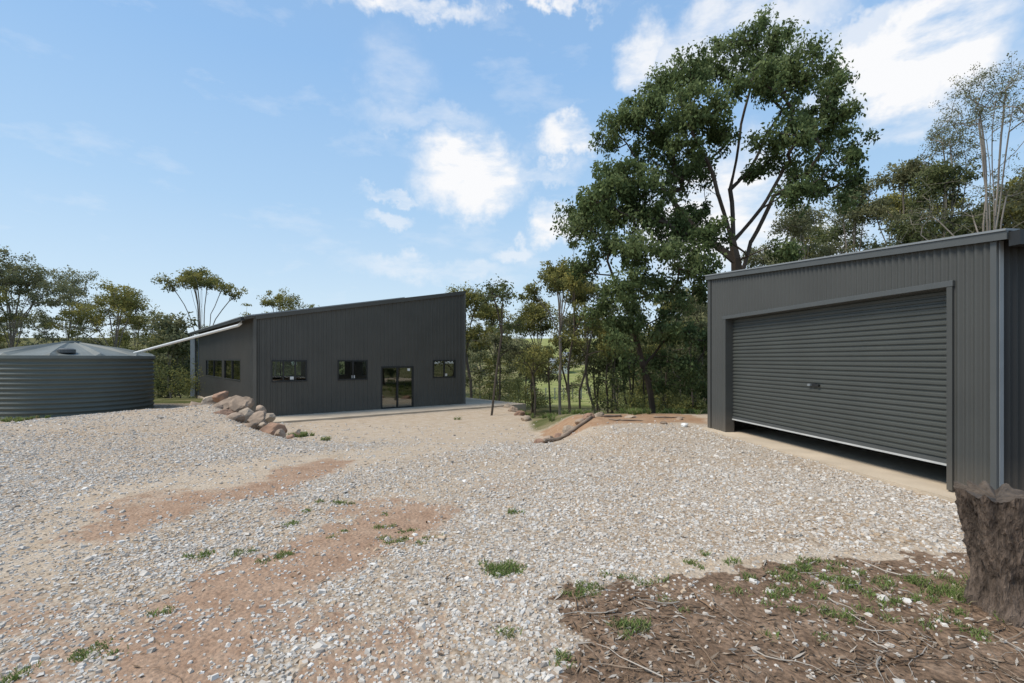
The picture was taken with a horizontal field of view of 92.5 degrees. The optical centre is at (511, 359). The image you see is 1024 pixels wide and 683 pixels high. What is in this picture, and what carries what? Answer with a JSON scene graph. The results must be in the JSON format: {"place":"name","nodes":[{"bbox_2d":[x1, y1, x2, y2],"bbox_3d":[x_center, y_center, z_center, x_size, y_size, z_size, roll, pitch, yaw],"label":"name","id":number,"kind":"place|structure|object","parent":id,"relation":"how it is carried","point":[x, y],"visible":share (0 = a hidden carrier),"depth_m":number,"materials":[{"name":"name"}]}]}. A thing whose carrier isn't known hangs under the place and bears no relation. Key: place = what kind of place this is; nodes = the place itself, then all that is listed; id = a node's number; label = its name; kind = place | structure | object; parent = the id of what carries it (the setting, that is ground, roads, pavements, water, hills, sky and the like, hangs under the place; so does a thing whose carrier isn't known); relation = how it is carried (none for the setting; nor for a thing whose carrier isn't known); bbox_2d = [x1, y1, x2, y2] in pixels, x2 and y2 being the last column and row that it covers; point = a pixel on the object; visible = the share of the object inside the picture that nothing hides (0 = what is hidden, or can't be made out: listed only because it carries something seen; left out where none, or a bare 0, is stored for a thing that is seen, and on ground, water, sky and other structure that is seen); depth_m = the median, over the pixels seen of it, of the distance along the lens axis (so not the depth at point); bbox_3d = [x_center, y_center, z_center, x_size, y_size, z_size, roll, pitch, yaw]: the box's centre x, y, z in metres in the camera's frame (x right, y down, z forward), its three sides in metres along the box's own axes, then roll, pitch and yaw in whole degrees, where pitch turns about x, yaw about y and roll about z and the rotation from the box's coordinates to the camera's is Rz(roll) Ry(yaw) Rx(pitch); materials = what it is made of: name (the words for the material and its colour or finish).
{"place":"outdoors","nodes":[
{"label":"outdoors","id":0,"kind":"place"},
{"bbox_2d":[381,366,413,367],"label":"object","id":1,"kind":"structure","parent":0,"point":[397,367],"depth_m":22.91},
{"bbox_2d":[0,407,1004,682],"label":"grass","id":2,"kind":"structure","parent":0,"point":[508,567],"depth_m":3.65,"materials":[{"name":"plant"}]},
{"bbox_2d":[0,338,1023,682],"bbox_3d":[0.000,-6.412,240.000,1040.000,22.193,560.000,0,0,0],"label":"ground","id":3,"kind":"structure","parent":0,"point":[474,430],"depth_m":4.16,"materials":[{"name":"gravel"}]},
{"bbox_2d":[0,286,32,325],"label":"eucalyptus tree","id":4,"kind":"object","parent":3,"relation":"on","point":[3,299],"visible":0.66,"depth_m":31.71,"materials":[{"name":"green plant"}]},
{"bbox_2d":[0,246,89,347],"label":"eucalyptus tree","id":5,"kind":"object","parent":3,"relation":"on","point":[12,274],"visible":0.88,"depth_m":34.04,"materials":[{"name":"green plant"}]},
{"bbox_2d":[1,265,135,342],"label":"eucalyptus tree","id":6,"kind":"object","parent":3,"relation":"on","point":[77,281],"visible":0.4,"depth_m":40.38,"materials":[{"name":"green plant"}]},
{"bbox_2d":[0,341,155,418],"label":"water tank","id":7,"kind":"object","parent":3,"relation":"on","point":[64,378],"visible":0.98,"depth_m":19.05,"materials":[{"name":"metal"}]},
{"bbox_2d":[43,277,162,369],"bbox_3d":[-28.080,-1.183,34.412,6.363,9.087,6.164,0,0,30],"label":"eucalyptus tree","id":8,"kind":"object","parent":3,"relation":"on","point":[115,302],"visible":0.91,"depth_m":33.93,"materials":[{"name":"green plant"}]},
{"bbox_2d":[103,309,160,352],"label":"eucalyptus tree","id":9,"kind":"object","parent":3,"relation":"on","point":[125,338],"visible":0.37,"depth_m":42.14,"materials":[{"name":"green plant"}]},
{"bbox_2d":[146,330,197,397],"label":"eucalyptus tree","id":10,"kind":"object","parent":3,"relation":"on","point":[168,396],"visible":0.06,"depth_m":37.71,"materials":[{"name":"green plant"}]},
{"bbox_2d":[190,335,196,395],"bbox_3d":[-20.038,0.425,30.817,0.280,3.830,0.200,0,0,0],"label":"downpipe","id":11,"kind":"object","parent":3,"relation":"on","point":[193,348],"visible":0.93,"depth_m":30.72,"materials":[{"name":"metal"}]},
{"bbox_2d":[150,266,247,397],"bbox_3d":[-21.611,-1.623,33.888,5.710,9.953,4.601,0,0,-44],"label":"eucalyptus tree","id":12,"kind":"object","parent":3,"relation":"on","point":[195,279],"visible":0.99,"depth_m":33.23,"materials":[{"name":"green plant"}]},
{"bbox_2d":[189,391,300,438],"bbox_3d":[-8.452,1.642,15.276,7.052,1.132,1.390,0,0,39],"label":"rock pile","id":13,"kind":"object","parent":3,"relation":"on","point":[236,408],"visible":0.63,"depth_m":15.08,"materials":[{"name":"stone"}]},
{"bbox_2d":[239,287,314,375],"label":"eucalyptus tree","id":14,"kind":"object","parent":3,"relation":"on","point":[279,301],"visible":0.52,"depth_m":39.41,"materials":[{"name":"green plant"}]},
{"bbox_2d":[0,284,707,404],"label":"distant trees","id":15,"kind":"object","parent":3,"relation":"on","point":[172,331],"visible":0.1,"depth_m":33.42,"materials":[{"name":"green plant"}]},
{"bbox_2d":[197,393,525,422],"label":"floor slab","id":16,"kind":"structure","parent":3,"relation":"on","point":[388,400],"depth_m":22.27,"materials":[{"name":"concrete"}]},
{"bbox_2d":[199,319,252,410],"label":"wall","id":17,"kind":"structure","parent":16,"relation":"on","point":[235,343],"depth_m":23.30,"materials":[{"name":"metal"}]},
{"bbox_2d":[198,337,198,394],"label":"corner trim","id":18,"kind":"structure","parent":17,"relation":"attached to","point":[198,363],"depth_m":30.94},
{"bbox_2d":[209,316,254,330],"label":"roof","id":19,"kind":"structure","parent":17,"relation":"on","point":[248,317],"depth_m":19.18,"materials":[{"name":"metal"}]},
{"bbox_2d":[189,317,244,334],"bbox_3d":[-15.305,-1.570,24.874,0.140,0.140,15.198,0,0,-40],"label":"gutter","id":20,"kind":"object","parent":19,"relation":"attached to","point":[240,319],"visible":0.93,"depth_m":22.52,"materials":[{"name":"metal"}]},
{"bbox_2d":[133,321,241,353],"bbox_3d":[-13.636,-0.819,20.365,6.809,1.428,0.263,0,0,21],"label":"rain pipe","id":21,"kind":"object","parent":20,"relation":"attached to","point":[192,337],"visible":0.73,"depth_m":20.16,"materials":[{"name":"white plastic"}]},
{"bbox_2d":[190,316,240,332],"bbox_3d":[-15.365,-1.637,24.824,0.014,0.035,15.198,0,0,-40],"label":"gutter lip","id":22,"kind":"object","parent":20,"relation":"attached to","point":[217,324],"visible":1,"depth_m":22.55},
{"bbox_2d":[255,291,465,318],"bbox_3d":[-6.230,-2.535,22.191,9.701,1.950,0.022,0,0,-38],"label":"barge flashing","id":23,"kind":"object","parent":19,"relation":"on","point":[356,305],"visible":1,"depth_m":21.70,"materials":[{"name":"metal"}]},
{"bbox_2d":[246,297,404,315],"bbox_3d":[-7.714,-2.292,21.077,6.650,1.265,0.100,0,0,-38],"label":"barge cap","id":24,"kind":"object","parent":23,"relation":"attached to","point":[322,307],"visible":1,"depth_m":20.74,"materials":[{"name":"metal"}]},
{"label":"frame bottom","id":25,"kind":"object","parent":17,"relation":"attached to","visible":0},
{"bbox_2d":[207,360,221,376],"bbox_3d":[-16.276,0.500,26.775,0.008,0.940,5.207,0,0,-40],"label":"glass","id":26,"kind":"object","parent":25,"relation":"on","point":[217,368],"visible":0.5,"depth_m":26.45,"materials":[{"name":"glass"}]},
{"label":"frame bottom","id":27,"kind":"object","parent":17,"relation":"attached to","visible":0},
{"bbox_2d":[225,361,239,379],"bbox_3d":[-13.050,0.500,22.883,0.008,0.940,3.803,0,0,-40],"label":"glass","id":28,"kind":"object","parent":27,"relation":"on","point":[236,370],"visible":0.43,"depth_m":22.72,"materials":[{"name":"glass"}]},
{"bbox_2d":[253,318,257,411],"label":"corner trim","id":29,"kind":"structure","parent":16,"relation":"on","point":[255,359],"depth_m":19.24,"materials":[{"name":"metal"}]},
{"bbox_2d":[273,361,350,380],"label":"back wall","id":30,"kind":"structure","parent":16,"relation":"on","point":[348,371],"depth_m":34.88,"materials":[{"name":"metal"}]},
{"bbox_2d":[258,295,462,415],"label":"front wall","id":31,"kind":"structure","parent":16,"relation":"on","point":[420,336],"depth_m":21.87,"materials":[{"name":"metal"}]},
{"bbox_2d":[271,360,306,361],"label":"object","id":32,"kind":"structure","parent":31,"relation":"attached to","point":[288,360],"depth_m":20.02,"materials":[{"name":"metal"}]},
{"bbox_2d":[271,380,306,381],"bbox_3d":[-9.124,0.900,20.066,1.375,0.060,0.100,0,0,-38],"label":"frame bottom","id":33,"kind":"object","parent":31,"relation":"attached to","point":[290,381],"visible":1,"depth_m":20.07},
{"bbox_2d":[338,378,367,380],"bbox_3d":[-7.041,0.900,21.672,1.341,0.060,0.100,0,0,-38],"label":"frame bottom","id":34,"kind":"object","parent":31,"relation":"attached to","point":[353,379],"visible":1,"depth_m":21.64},
{"bbox_2d":[351,361,411,396],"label":"wall","id":35,"kind":"structure","parent":16,"relation":"on","point":[387,380],"depth_m":32.31,"materials":[{"name":"metal"}]},
{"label":"frame bottom","id":36,"kind":"object","parent":35,"relation":"attached to","visible":0},
{"bbox_2d":[434,361,451,376],"bbox_3d":[-3.930,0.500,26.960,0.008,1.380,2.580,0,0,-40],"label":"glass","id":37,"kind":"object","parent":36,"relation":"on","point":[448,368],"visible":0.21,"depth_m":26.82,"materials":[{"name":"glass"}]},
{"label":"frame bottom","id":38,"kind":"object","parent":35,"relation":"attached to","visible":0},
{"bbox_2d":[394,368,411,392],"bbox_3d":[-6.611,0.950,30.194,0.008,2.280,2.980,0,0,-40],"label":"glass","id":39,"kind":"object","parent":38,"relation":"on","point":[408,381],"visible":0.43,"depth_m":30.33,"materials":[{"name":"glass"}]},
{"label":"frame bottom","id":40,"kind":"object","parent":35,"relation":"attached to","visible":0},
{"bbox_2d":[363,361,365,374],"bbox_3d":[-9.802,0.500,34.043,0.008,1.380,2.980,0,0,-40],"label":"glass","id":41,"kind":"object","parent":40,"relation":"on","point":[364,367],"visible":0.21,"depth_m":34.91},
{"bbox_2d":[381,406,413,408],"bbox_3d":[-5.375,2.270,22.957,1.636,0.080,0.100,0,0,-38],"label":"frame bottom","id":42,"kind":"object","parent":16,"relation":"on","point":[396,407],"visible":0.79,"depth_m":22.91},
{"bbox_2d":[381,368,381,407],"bbox_3d":[-5.996,1.320,22.480,0.070,1.820,0.087,0,0,-38],"label":"frame upright","id":43,"kind":"object","parent":42,"relation":"on","point":[381,387],"visible":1,"depth_m":22.44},
{"bbox_2d":[396,368,397,406],"bbox_3d":[-5.376,1.320,22.958,0.070,1.820,0.087,0,0,-38],"label":"frame upright","id":44,"kind":"object","parent":42,"relation":"on","point":[396,387],"visible":1,"depth_m":22.93,"materials":[{"name":"metal"}]},
{"bbox_2d":[412,368,413,405],"bbox_3d":[-4.756,1.320,23.436,0.070,1.820,0.087,0,0,-38],"label":"frame upright","id":45,"kind":"object","parent":42,"relation":"on","point":[412,386],"visible":1,"depth_m":23.40,"materials":[{"name":"metal"}]},
{"bbox_2d":[463,294,465,403],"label":"corner trim","id":46,"kind":"structure","parent":16,"relation":"on","point":[464,348],"depth_m":25.14,"materials":[{"name":"metal"}]},
{"bbox_2d":[98,342,707,413],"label":"shrubs","id":47,"kind":"object","parent":3,"relation":"on","point":[639,402],"visible":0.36,"depth_m":29.55,"materials":[{"name":"green plant"}]},
{"bbox_2d":[445,280,502,397],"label":"eucalyptus tree","id":48,"kind":"object","parent":3,"relation":"on","point":[472,332],"visible":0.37,"depth_m":31.40,"materials":[{"name":"green plant"}]},
{"bbox_2d":[471,303,522,400],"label":"eucalyptus tree","id":49,"kind":"object","parent":3,"relation":"on","point":[494,317],"visible":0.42,"depth_m":35.29,"materials":[{"name":"green plant"}]},
{"bbox_2d":[475,274,526,415],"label":"sapling tree","id":50,"kind":"object","parent":3,"relation":"on","point":[493,293],"visible":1,"depth_m":20.63,"materials":[{"name":"green plant"}]},
{"bbox_2d":[477,326,524,400],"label":"sapling tree","id":51,"kind":"object","parent":3,"relation":"on","point":[495,340],"visible":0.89,"depth_m":28.27,"materials":[{"name":"green plant"}]},
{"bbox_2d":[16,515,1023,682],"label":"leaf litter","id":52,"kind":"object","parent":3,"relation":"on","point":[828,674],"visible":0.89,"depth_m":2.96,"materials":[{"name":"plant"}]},
{"bbox_2d":[24,521,1023,682],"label":"fallen twigs","id":53,"kind":"object","parent":3,"relation":"on","point":[912,657],"visible":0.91,"depth_m":2.98,"materials":[{"name":"wood"}]},
{"bbox_2d":[507,341,555,411],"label":"sapling tree","id":54,"kind":"object","parent":3,"relation":"on","point":[512,354],"visible":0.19,"depth_m":29.83,"materials":[{"name":"green plant"}]},
{"bbox_2d":[515,340,550,412],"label":"sapling tree","id":55,"kind":"object","parent":3,"relation":"on","point":[527,344],"visible":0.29,"depth_m":29.07,"materials":[{"name":"green plant"}]},
{"bbox_2d":[511,298,564,408],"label":"eucalyptus tree","id":56,"kind":"object","parent":3,"relation":"on","point":[533,316],"visible":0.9,"depth_m":30.15,"materials":[{"name":"green plant"}]},
{"bbox_2d":[512,342,563,416],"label":"sapling tree","id":57,"kind":"object","parent":3,"relation":"on","point":[531,357],"visible":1,"depth_m":23.18,"materials":[{"name":"green plant"}]},
{"bbox_2d":[516,355,562,412],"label":"sapling tree","id":58,"kind":"object","parent":3,"relation":"on","point":[546,376],"visible":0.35,"depth_m":29.02,"materials":[{"name":"green plant"}]},
{"bbox_2d":[519,346,577,415],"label":"sapling tree","id":59,"kind":"object","parent":3,"relation":"on","point":[564,361],"visible":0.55,"depth_m":24.91,"materials":[{"name":"green plant"}]},
{"bbox_2d":[479,388,628,400],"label":"paddock fence","id":60,"kind":"object","parent":3,"relation":"on","point":[554,393],"visible":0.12,"depth_m":48.19,"materials":[{"name":"metal"}]},
{"bbox_2d":[543,436,564,442],"bbox_3d":[1.041,2.019,12.371,0.195,0.148,0.965,0,0,41],"label":"fallen log","id":61,"kind":"object","parent":3,"relation":"on","point":[546,440],"visible":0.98,"depth_m":12.29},
{"bbox_2d":[516,254,598,414],"bbox_3d":[2.377,-0.818,24.514,4.144,8.614,3.917,0,0,-41],"label":"eucalyptus tree","id":62,"kind":"object","parent":3,"relation":"on","point":[551,276],"visible":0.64,"depth_m":23.95,"materials":[{"name":"green plant"}]},
{"bbox_2d":[549,358,567,373],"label":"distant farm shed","id":63,"kind":"structure","parent":3,"relation":"on","point":[564,369],"depth_m":88.00,"materials":[{"name":"grey metal"}]},
{"bbox_2d":[545,327,586,409],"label":"sapling tree","id":64,"kind":"object","parent":3,"relation":"on","point":[574,349],"visible":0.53,"depth_m":24.76,"materials":[{"name":"green plant"}]},
{"bbox_2d":[561,416,592,437],"bbox_3d":[1.750,1.810,13.042,1.422,0.506,0.180,0,0,-42],"label":"fallen log","id":65,"kind":"object","parent":3,"relation":"on","point":[569,432],"visible":1,"depth_m":12.95,"materials":[{"name":"wood"}]},
{"bbox_2d":[557,269,599,413],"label":"sapling tree","id":66,"kind":"object","parent":3,"relation":"on","point":[574,287],"visible":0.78,"depth_m":20.77,"materials":[{"name":"green plant"}]},
{"bbox_2d":[554,313,618,409],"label":"sapling tree","id":67,"kind":"object","parent":3,"relation":"on","point":[583,342],"visible":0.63,"depth_m":20.78,"materials":[{"name":"green plant"}]},
{"bbox_2d":[554,275,622,413],"bbox_3d":[4.044,-0.529,26.644,3.784,8.288,4.101,0,0,-33],"label":"eucalyptus tree","id":68,"kind":"object","parent":3,"relation":"on","point":[568,322],"visible":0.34,"depth_m":26.28,"materials":[{"name":"green plant"}]},
{"bbox_2d":[503,404,682,442],"bbox_3d":[2.103,2.001,18.194,4.142,1.014,12.264,0,0,-5],"label":"rock border","id":69,"kind":"object","parent":3,"relation":"on","point":[566,428],"visible":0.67,"depth_m":13.57,"materials":[{"name":"stone"}]},
{"bbox_2d":[565,338,624,411],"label":"sapling tree","id":70,"kind":"object","parent":3,"relation":"on","point":[577,358],"visible":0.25,"depth_m":26.63,"materials":[{"name":"green plant"}]},
{"bbox_2d":[591,319,601,412],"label":"sapling tree","id":71,"kind":"object","parent":3,"relation":"on","point":[598,372],"visible":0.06,"depth_m":26.68,"materials":[{"name":"green plant"}]},
{"bbox_2d":[582,334,612,412],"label":"sapling tree","id":72,"kind":"object","parent":3,"relation":"on","point":[591,371],"visible":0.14,"depth_m":25.43,"materials":[{"name":"green plant"}]},
{"bbox_2d":[583,311,640,411],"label":"eucalyptus tree","id":73,"kind":"object","parent":3,"relation":"on","point":[601,363],"visible":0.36,"depth_m":23.48,"materials":[{"name":"green plant"}]},
{"bbox_2d":[592,329,644,412],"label":"sapling tree","id":74,"kind":"object","parent":3,"relation":"on","point":[600,337],"visible":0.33,"depth_m":23.22,"materials":[{"name":"green plant"}]},
{"bbox_2d":[608,348,642,405],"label":"sapling tree","id":75,"kind":"object","parent":3,"relation":"on","point":[633,374],"visible":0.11,"depth_m":27.55,"materials":[{"name":"green plant"}]},
{"bbox_2d":[608,418,642,420],"bbox_3d":[3.004,1.617,13.021,0.952,0.061,0.237,0,0,21],"label":"fallen log","id":76,"kind":"object","parent":3,"relation":"on","point":[623,419],"visible":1,"depth_m":12.99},
{"bbox_2d":[607,304,658,407],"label":"sapling tree","id":77,"kind":"object","parent":3,"relation":"on","point":[623,308],"visible":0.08,"depth_m":22.83,"materials":[{"name":"green plant"}]},
{"bbox_2d":[550,200,727,412],"bbox_3d":[4.340,-1.621,16.214,6.076,7.670,3.693,0,0,0],"label":"leafy gum tree","id":78,"kind":"object","parent":3,"relation":"on","point":[635,250],"visible":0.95,"depth_m":15.98,"materials":[{"name":"green plant"}]},
{"bbox_2d":[631,340,658,404],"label":"sapling tree","id":79,"kind":"object","parent":3,"relation":"on","point":[647,347],"visible":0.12,"depth_m":26.91,"materials":[{"name":"green plant"}]},
{"bbox_2d":[632,336,671,403],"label":"sapling tree","id":80,"kind":"object","parent":3,"relation":"on","point":[651,354],"visible":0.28,"depth_m":26.53,"materials":[{"name":"green plant"}]},
{"bbox_2d":[641,314,697,407],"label":"eucalyptus tree","id":81,"kind":"object","parent":3,"relation":"on","point":[644,341],"visible":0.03,"depth_m":30.14,"materials":[{"name":"green plant"}]},
{"bbox_2d":[653,416,685,417],"bbox_3d":[4.322,1.599,13.492,0.864,0.064,0.158,0,0,15],"label":"fallen log","id":82,"kind":"object","parent":3,"relation":"on","point":[667,417],"visible":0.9,"depth_m":13.49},
{"bbox_2d":[639,298,703,406],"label":"sapling tree","id":83,"kind":"object","parent":3,"relation":"on","point":[665,333],"visible":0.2,"depth_m":24.78,"materials":[{"name":"green plant"}]},
{"bbox_2d":[660,319,707,407],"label":"eucalyptus tree","id":84,"kind":"object","parent":3,"relation":"on","point":[704,363],"visible":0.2,"depth_m":22.82,"materials":[{"name":"green plant"}]},
{"bbox_2d":[663,297,707,409],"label":"sapling tree","id":85,"kind":"object","parent":3,"relation":"on","point":[699,314],"visible":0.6,"depth_m":21.17,"materials":[{"name":"green plant"}]},
{"bbox_2d":[552,2,883,270],"bbox_3d":[8.001,-5.338,18.339,12.737,16.537,5.910,0,0,0],"label":"gum tree","id":86,"kind":"object","parent":3,"relation":"on","point":[775,68],"visible":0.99,"depth_m":17.78,"materials":[{"name":"green plant"}]},
{"bbox_2d":[741,239,785,268],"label":"eucalyptus tree","id":87,"kind":"object","parent":3,"relation":"on","point":[757,258],"visible":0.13,"depth_m":32.52,"materials":[{"name":"green plant"}]},
{"bbox_2d":[760,211,822,264],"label":"thin gum tree","id":88,"kind":"object","parent":3,"relation":"on","point":[791,226],"visible":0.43,"depth_m":20.48,"materials":[{"name":"green plant"}]},
{"bbox_2d":[764,203,836,264],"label":"eucalyptus tree","id":89,"kind":"object","parent":3,"relation":"on","point":[809,210],"visible":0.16,"depth_m":25.35,"materials":[{"name":"green plant"}]},
{"bbox_2d":[785,220,846,260],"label":"eucalyptus tree","id":90,"kind":"object","parent":3,"relation":"on","point":[811,252],"visible":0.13,"depth_m":33.23,"materials":[{"name":"green plant"}]},
{"bbox_2d":[806,219,882,253],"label":"eucalyptus tree","id":91,"kind":"object","parent":3,"relation":"on","point":[836,232],"visible":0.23,"depth_m":30.38,"materials":[{"name":"green plant"}]},
{"bbox_2d":[806,179,896,258],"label":"eucalyptus tree","id":92,"kind":"object","parent":3,"relation":"on","point":[824,251],"visible":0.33,"depth_m":25.86,"materials":[{"name":"green plant"}]},
{"bbox_2d":[698,228,1023,502],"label":"garage shed","id":93,"kind":"structure","parent":3,"relation":"on","point":[902,365],"depth_m":7.17,"materials":[{"name":"metal"}]},
{"bbox_2d":[733,289,945,458],"bbox_3d":[5.308,0.133,8.612,0.018,2.334,5.032,0,0,-7],"label":"roller door","id":94,"kind":"structure","parent":93,"relation":"in","point":[878,365],"depth_m":7.75,"materials":[{"name":"metal"}]},
{"bbox_2d":[847,155,948,246],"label":"eucalyptus tree","id":95,"kind":"object","parent":3,"relation":"on","point":[901,176],"visible":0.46,"depth_m":24.29,"materials":[{"name":"green plant"}]},
{"bbox_2d":[873,188,925,243],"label":"eucalyptus tree","id":96,"kind":"object","parent":3,"relation":"on","point":[898,205],"visible":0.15,"depth_m":28.10,"materials":[{"name":"green plant"}]},
{"bbox_2d":[884,157,998,245],"bbox_3d":[19.788,-2.933,22.336,4.506,12.294,4.641,0,0,40],"label":"eucalyptus tree","id":97,"kind":"object","parent":3,"relation":"on","point":[947,174],"visible":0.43,"depth_m":22.13,"materials":[{"name":"green plant"}]},
{"bbox_2d":[920,191,973,237],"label":"eucalyptus tree","id":98,"kind":"object","parent":3,"relation":"on","point":[955,205],"visible":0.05,"depth_m":28.49,"materials":[{"name":"green plant"}]},
{"bbox_2d":[878,51,1023,247],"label":"thin gum tree","id":99,"kind":"object","parent":3,"relation":"on","point":[980,126],"visible":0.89,"depth_m":19.27,"materials":[{"name":"green plant"}]},
{"bbox_2d":[905,114,1012,236],"bbox_3d":[20.029,-4.084,22.312,3.762,14.577,3.898,0,0,0],"label":"thin gum tree","id":100,"kind":"object","parent":3,"relation":"on","point":[947,142],"visible":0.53,"depth_m":22.36,"materials":[{"name":"green plant"}]},
{"bbox_2d":[962,201,1006,226],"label":"eucalyptus tree","id":101,"kind":"object","parent":3,"relation":"on","point":[983,209],"visible":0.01,"depth_m":28.00,"materials":[{"name":"green plant"}]},
{"bbox_2d":[953,480,1023,628],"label":"tree stump","id":102,"kind":"object","parent":3,"relation":"on","point":[991,519],"visible":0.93,"depth_m":3.23,"materials":[{"name":"wood"}]},
{"bbox_2d":[978,171,1023,229],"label":"eucalyptus tree","id":103,"kind":"object","parent":3,"relation":"on","point":[1013,181],"visible":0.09,"depth_m":21.94,"materials":[{"name":"green plant"}]},
{"bbox_2d":[980,167,1023,228],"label":"eucalyptus tree","id":104,"kind":"object","parent":3,"relation":"on","point":[1009,207],"visible":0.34,"depth_m":20.99,"materials":[{"name":"green plant"}]},
{"bbox_2d":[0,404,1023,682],"bbox_3d":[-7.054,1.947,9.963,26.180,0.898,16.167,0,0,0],"label":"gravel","id":105,"kind":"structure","parent":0,"point":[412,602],"depth_m":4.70,"materials":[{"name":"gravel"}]},
{"bbox_2d":[0,0,1023,337],"label":"sky","id":106,"kind":"structure","parent":0,"point":[328,152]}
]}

